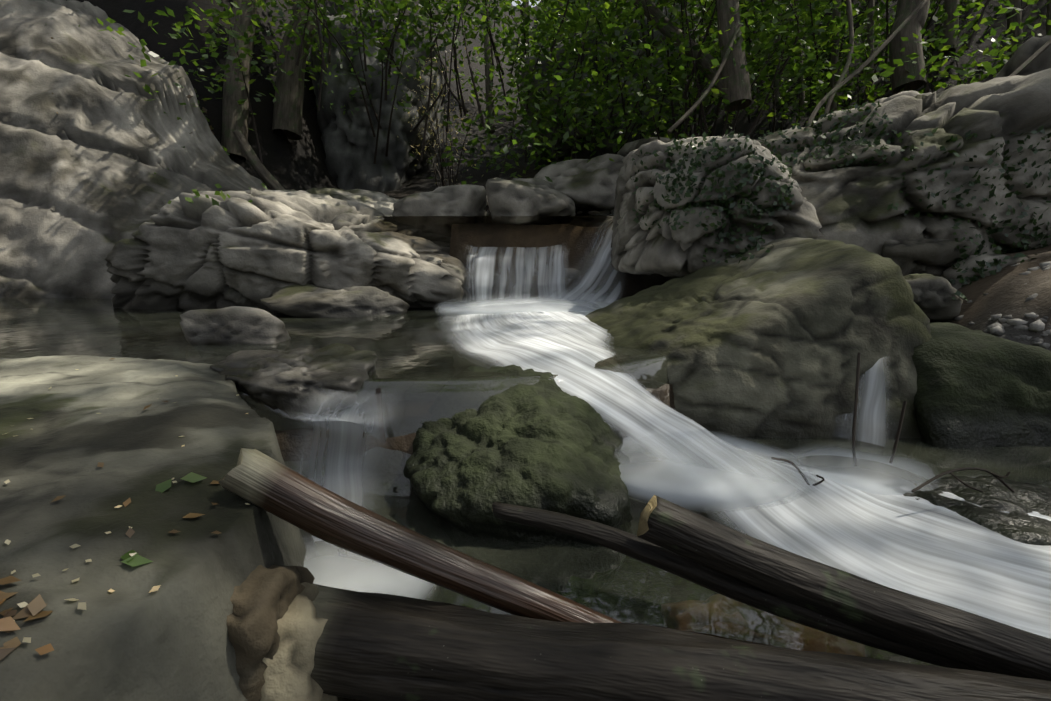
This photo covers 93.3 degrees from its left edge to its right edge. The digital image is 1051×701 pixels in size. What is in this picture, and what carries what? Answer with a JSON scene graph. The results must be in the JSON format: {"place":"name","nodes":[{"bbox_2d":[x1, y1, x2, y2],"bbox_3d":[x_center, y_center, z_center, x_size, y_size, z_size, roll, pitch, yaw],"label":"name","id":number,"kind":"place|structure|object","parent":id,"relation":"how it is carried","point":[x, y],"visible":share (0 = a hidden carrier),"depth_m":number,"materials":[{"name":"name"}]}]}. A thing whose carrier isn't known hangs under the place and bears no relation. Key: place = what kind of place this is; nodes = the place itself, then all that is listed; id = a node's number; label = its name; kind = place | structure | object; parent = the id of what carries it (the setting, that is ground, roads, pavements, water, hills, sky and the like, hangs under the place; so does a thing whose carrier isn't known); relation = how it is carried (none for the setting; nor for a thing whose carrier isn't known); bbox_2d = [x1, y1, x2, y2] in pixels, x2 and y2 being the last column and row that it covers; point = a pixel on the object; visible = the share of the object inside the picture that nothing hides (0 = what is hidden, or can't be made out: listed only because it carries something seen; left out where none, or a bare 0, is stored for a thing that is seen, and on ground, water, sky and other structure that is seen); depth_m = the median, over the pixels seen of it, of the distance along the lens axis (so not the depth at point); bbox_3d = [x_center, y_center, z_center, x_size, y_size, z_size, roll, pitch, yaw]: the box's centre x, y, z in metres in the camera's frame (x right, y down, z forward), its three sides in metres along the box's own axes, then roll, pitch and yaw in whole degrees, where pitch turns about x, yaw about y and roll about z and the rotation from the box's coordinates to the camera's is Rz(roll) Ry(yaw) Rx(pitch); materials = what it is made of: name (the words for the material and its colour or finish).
{"place":"outdoors","nodes":[
{"label":"outdoors","id":0,"kind":"place"},
{"bbox_2d":[0,298,1050,700],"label":"water","id":1,"kind":"structure","parent":0,"point":[420,372],"depth_m":2.23,"materials":[{"name":"grey liquid"}]},
{"bbox_2d":[180,306,290,344],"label":"rock","id":2,"kind":"object","parent":1,"relation":"in","point":[241,325],"visible":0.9,"depth_m":3.18,"materials":[{"name":"grey stone"}]},
{"bbox_2d":[281,386,403,508],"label":"waterfall","id":3,"kind":"object","parent":1,"relation":"on","point":[342,434],"visible":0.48,"depth_m":1.95,"materials":[{"name":"liquid"}]},
{"bbox_2d":[302,535,440,600],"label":"foam","id":4,"kind":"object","parent":1,"relation":"on","point":[406,590],"depth_m":1.39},
{"bbox_2d":[218,448,621,622],"bbox_3d":[-0.174,0.503,1.195,1.031,0.569,0.121,0,12,1],"label":"brown log","id":5,"kind":"object","parent":1,"relation":"in","point":[276,488],"visible":0.75,"depth_m":1.15,"materials":[{"name":"brown wood"}]},
{"bbox_2d":[459,244,598,325],"bbox_3d":[0.012,-0.677,4.474,1.610,0.766,2.123,0,12,1],"label":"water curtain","id":6,"kind":"object","parent":1,"relation":"on","point":[483,264],"visible":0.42,"depth_m":5.00,"materials":[{"name":"liquid"}]},
{"bbox_2d":[336,352,1014,570],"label":"twigs","id":7,"kind":"object","parent":1,"relation":"in","point":[381,428],"depth_m":2.10,"materials":[{"name":"brown wood"}]},
{"bbox_2d":[311,584,1050,700],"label":"log","id":8,"kind":"object","parent":1,"relation":"on","point":[378,647],"visible":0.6,"depth_m":1.02,"materials":[{"name":"brown wood"}]},
{"bbox_2d":[227,565,314,700],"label":"rock","id":9,"kind":"object","parent":8,"relation":"attached to","point":[261,598],"visible":0.23,"depth_m":0.99,"materials":[{"name":"brown stone"}]},
{"bbox_2d":[260,582,336,700],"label":"broken log end","id":10,"kind":"object","parent":8,"relation":"attached to","point":[290,665],"visible":0.42,"depth_m":1.04,"materials":[{"name":"beige wood"}]},
{"bbox_2d":[616,428,818,513],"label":"water mist","id":11,"kind":"structure","parent":1,"relation":"on","point":[686,494],"depth_m":1.86,"materials":[{"name":"white liquid"}]},
{"bbox_2d":[492,502,984,671],"bbox_3d":[0.699,0.629,1.301,1.673,0.236,0.113,4,13,19],"label":"thin log","id":12,"kind":"object","parent":1,"relation":"on","point":[627,544],"visible":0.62,"depth_m":1.36,"materials":[{"name":"brown wood"}]},
{"bbox_2d":[637,495,1050,680],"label":"dark log","id":13,"kind":"object","parent":12,"relation":"on","point":[934,627],"visible":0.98,"depth_m":1.20,"materials":[{"name":"brown wood"}]},
{"bbox_2d":[512,0,540,6],"label":"sky","id":14,"kind":"structure","parent":0,"point":[513,3],"materials":[{"name":"white"}]},
{"bbox_2d":[66,0,1050,460],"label":"ground","id":15,"kind":"structure","parent":0,"point":[300,164],"depth_m":7.40,"materials":[{"name":"brown soil"}]},
{"bbox_2d":[0,0,266,298],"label":"cliff rock","id":16,"kind":"object","parent":15,"relation":"on","point":[84,189],"visible":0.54,"depth_m":6.40,"materials":[{"name":"grey stone"}]},
{"bbox_2d":[51,37,213,134],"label":"leaves","id":17,"kind":"object","parent":16,"relation":"attached to","point":[204,110],"visible":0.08,"depth_m":6.63,"materials":[{"name":"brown plant"}]},
{"bbox_2d":[0,355,319,700],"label":"rock slab","id":18,"kind":"object","parent":15,"relation":"on","point":[130,638],"visible":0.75,"depth_m":1.02,"materials":[{"name":"grey stone"}]},
{"bbox_2d":[0,358,249,659],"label":"fallen leaves","id":19,"kind":"object","parent":18,"relation":"on","point":[81,605],"visible":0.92,"depth_m":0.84,"materials":[{"name":"beige plant"}]},
{"bbox_2d":[121,472,206,566],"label":"green leaves","id":20,"kind":"object","parent":18,"relation":"on","point":[136,559],"visible":0.9,"depth_m":1.09,"materials":[{"name":"green plant"}]},
{"bbox_2d":[46,10,437,205],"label":"leaves","id":21,"kind":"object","parent":15,"relation":"on","point":[214,202],"depth_m":8.50,"materials":[{"name":"green plant"}]},
{"bbox_2d":[105,188,470,310],"bbox_3d":[-2.390,-1.079,5.604,3.648,1.603,2.106,0,12,1],"label":"rock","id":22,"kind":"object","parent":15,"relation":"on","point":[236,248],"visible":0.69,"depth_m":4.71,"materials":[{"name":"grey stone"}]},
{"bbox_2d":[210,343,377,417],"bbox_3d":[-1.133,0.155,2.488,0.815,0.310,0.671,0,12,1],"label":"flat rock","id":23,"kind":"object","parent":15,"relation":"on","point":[291,381],"visible":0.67,"depth_m":2.27,"materials":[{"name":"grey stone"}]},
{"bbox_2d":[260,284,409,317],"bbox_3d":[-1.748,-0.427,4.590,1.350,0.376,0.744,0,12,1],"label":"rock","id":24,"kind":"object","parent":15,"relation":"on","point":[304,301],"visible":0.83,"depth_m":4.40,"materials":[{"name":"grey stone"}]},
{"bbox_2d":[308,8,445,191],"bbox_3d":[-2.909,-4.329,9.720,2.657,3.698,2.541,0,12,1],"label":"boulder","id":25,"kind":"object","parent":15,"relation":"on","point":[348,139],"visible":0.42,"depth_m":8.76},
{"bbox_2d":[388,14,490,185],"bbox_3d":[-1.467,-4.294,8.966,2.018,3.234,2.407,-4,13,-19],"label":"foliage","id":26,"kind":"object","parent":15,"relation":"on","point":[442,108],"visible":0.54,"depth_m":8.79,"materials":[{"name":"green plant"}]},
{"bbox_2d":[392,184,487,236],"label":"rock","id":27,"kind":"object","parent":15,"relation":"on","point":[462,200],"visible":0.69,"depth_m":5.61,"materials":[{"name":"grey stone"}]},
{"bbox_2d":[415,71,475,186],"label":"stems","id":28,"kind":"object","parent":15,"relation":"on","point":[442,175],"visible":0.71,"depth_m":9.00,"materials":[{"name":"brown"}]},
{"bbox_2d":[372,208,613,218],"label":"water above falls","id":29,"kind":"structure","parent":15,"relation":"on","point":[609,214],"depth_m":5.30,"materials":[{"name":"black liquid"}]},
{"bbox_2d":[534,154,623,211],"bbox_3d":[0.847,-2.182,6.569,1.516,0.688,1.162,0,12,1],"label":"rock","id":30,"kind":"object","parent":29,"relation":"on","point":[585,186],"visible":0.56,"depth_m":6.13,"materials":[{"name":"grey stone"}]},
{"bbox_2d":[617,137,677,156],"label":"rock","id":31,"kind":"object","parent":29,"relation":"on","point":[625,149],"visible":0.17,"depth_m":6.75,"materials":[{"name":"grey stone"}]},
{"bbox_2d":[403,364,632,545],"bbox_3d":[-0.030,0.559,2.186,0.973,0.834,0.990,0,12,1],"label":"mossy rock","id":32,"kind":"object","parent":15,"relation":"on","point":[544,443],"visible":0.75,"depth_m":1.88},
{"bbox_2d":[469,267,580,287],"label":"ledge rock","id":33,"kind":"object","parent":15,"relation":"on","point":[569,271],"depth_m":5.21,"materials":[{"name":"grey stone"}]},
{"bbox_2d":[485,177,575,224],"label":"rock","id":34,"kind":"object","parent":15,"relation":"on","point":[527,197],"visible":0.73,"depth_m":5.31,"materials":[{"name":"grey stone"}]},
{"bbox_2d":[504,218,625,316],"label":"waterfall","id":35,"kind":"object","parent":15,"relation":"on","point":[600,261],"visible":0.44,"depth_m":5.08,"materials":[{"name":"liquid"}]},
{"bbox_2d":[96,0,1050,184],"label":"forest foliage","id":36,"kind":"object","parent":15,"relation":"on","point":[628,15],"visible":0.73,"depth_m":6.47,"materials":[{"name":"green plant"}]},
{"bbox_2d":[521,1,700,158],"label":"bush","id":37,"kind":"object","parent":15,"relation":"on","point":[584,153],"visible":0.1,"depth_m":9.63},
{"bbox_2d":[228,0,1027,210],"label":"branches","id":38,"kind":"object","parent":15,"relation":"on","point":[648,54],"visible":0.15,"depth_m":6.78,"materials":[{"name":"brown wood"}]},
{"bbox_2d":[221,0,1050,189],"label":"tree trunks","id":39,"kind":"object","parent":15,"relation":"on","point":[910,17],"visible":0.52,"depth_m":6.84,"materials":[{"name":"brown plant"}]},
{"bbox_2d":[610,134,823,276],"bbox_3d":[1.545,-1.256,4.386,1.408,1.202,1.706,0,12,1],"label":"rock","id":40,"kind":"object","parent":15,"relation":"on","point":[664,250],"visible":0.69,"depth_m":3.77,"materials":[{"name":"grey stone"}]},
{"bbox_2d":[575,237,931,437],"bbox_3d":[1.323,0.038,3.397,2.359,1.606,1.636,0,12,1],"label":"rock","id":41,"kind":"object","parent":15,"relation":"on","point":[778,337],"visible":0.42,"depth_m":2.71,"materials":[{"name":"green stone"}]},
{"bbox_2d":[630,102,1050,299],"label":"ivy rocks","id":42,"kind":"object","parent":15,"relation":"on","point":[769,210],"visible":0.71,"depth_m":3.68,"materials":[{"name":"green plant"}]},
{"bbox_2d":[751,68,1050,255],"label":"rock","id":43,"kind":"object","parent":15,"relation":"on","point":[849,203],"visible":0.62,"depth_m":3.73,"materials":[{"name":"grey stone"}]},
{"bbox_2d":[882,235,977,276],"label":"rock","id":44,"kind":"object","parent":43,"relation":"on","point":[933,256],"visible":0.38,"depth_m":3.63,"materials":[{"name":"grey stone"}]},
{"bbox_2d":[903,273,962,322],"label":"rock","id":45,"kind":"object","parent":15,"relation":"on","point":[934,300],"visible":0.38,"depth_m":3.30,"materials":[{"name":"grey stone"}]},
{"bbox_2d":[880,475,1050,556],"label":"stream rock","id":46,"kind":"object","parent":15,"relation":"on","point":[994,499],"visible":0.19,"depth_m":1.88,"materials":[{"name":"grey stone"}]},
{"bbox_2d":[912,322,1050,448],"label":"mossy rock","id":47,"kind":"object","parent":15,"relation":"on","point":[978,389],"visible":0.46,"depth_m":2.59,"materials":[{"name":"green stone"}]},
{"bbox_2d":[941,254,1027,288],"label":"rock","id":48,"kind":"object","parent":15,"relation":"on","point":[953,274],"visible":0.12,"depth_m":3.56,"materials":[{"name":"grey stone"}]},
{"bbox_2d":[948,261,1050,348],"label":"bank pebbles","id":49,"kind":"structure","parent":15,"relation":"on","point":[998,329],"depth_m":2.96,"materials":[{"name":"grey stone"}]},
{"bbox_2d":[993,35,1050,78],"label":"rock","id":50,"kind":"object","parent":15,"relation":"on","point":[1027,49],"visible":0.1,"depth_m":4.91,"materials":[{"name":"grey stone"}]},
{"bbox_2d":[438,297,1050,638],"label":"water","id":51,"kind":"structure","parent":0,"point":[972,569],"depth_m":1.78,"materials":[{"name":"liquid"}]},
{"bbox_2d":[435,293,597,320],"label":"foam","id":52,"kind":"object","parent":51,"relation":"on","point":[454,309],"depth_m":4.15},
{"bbox_2d":[548,286,622,305],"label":"foam","id":53,"kind":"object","parent":51,"relation":"on","point":[600,299],"depth_m":4.97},
{"bbox_2d":[835,355,1041,484],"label":"waterfall","id":54,"kind":"object","parent":51,"relation":"on","point":[872,427],"visible":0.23,"depth_m":2.60,"materials":[{"name":"liquid"}]},
{"bbox_2d":[770,441,939,500],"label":"foam","id":55,"kind":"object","parent":54,"relation":"on","point":[904,465],"depth_m":2.07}
]}

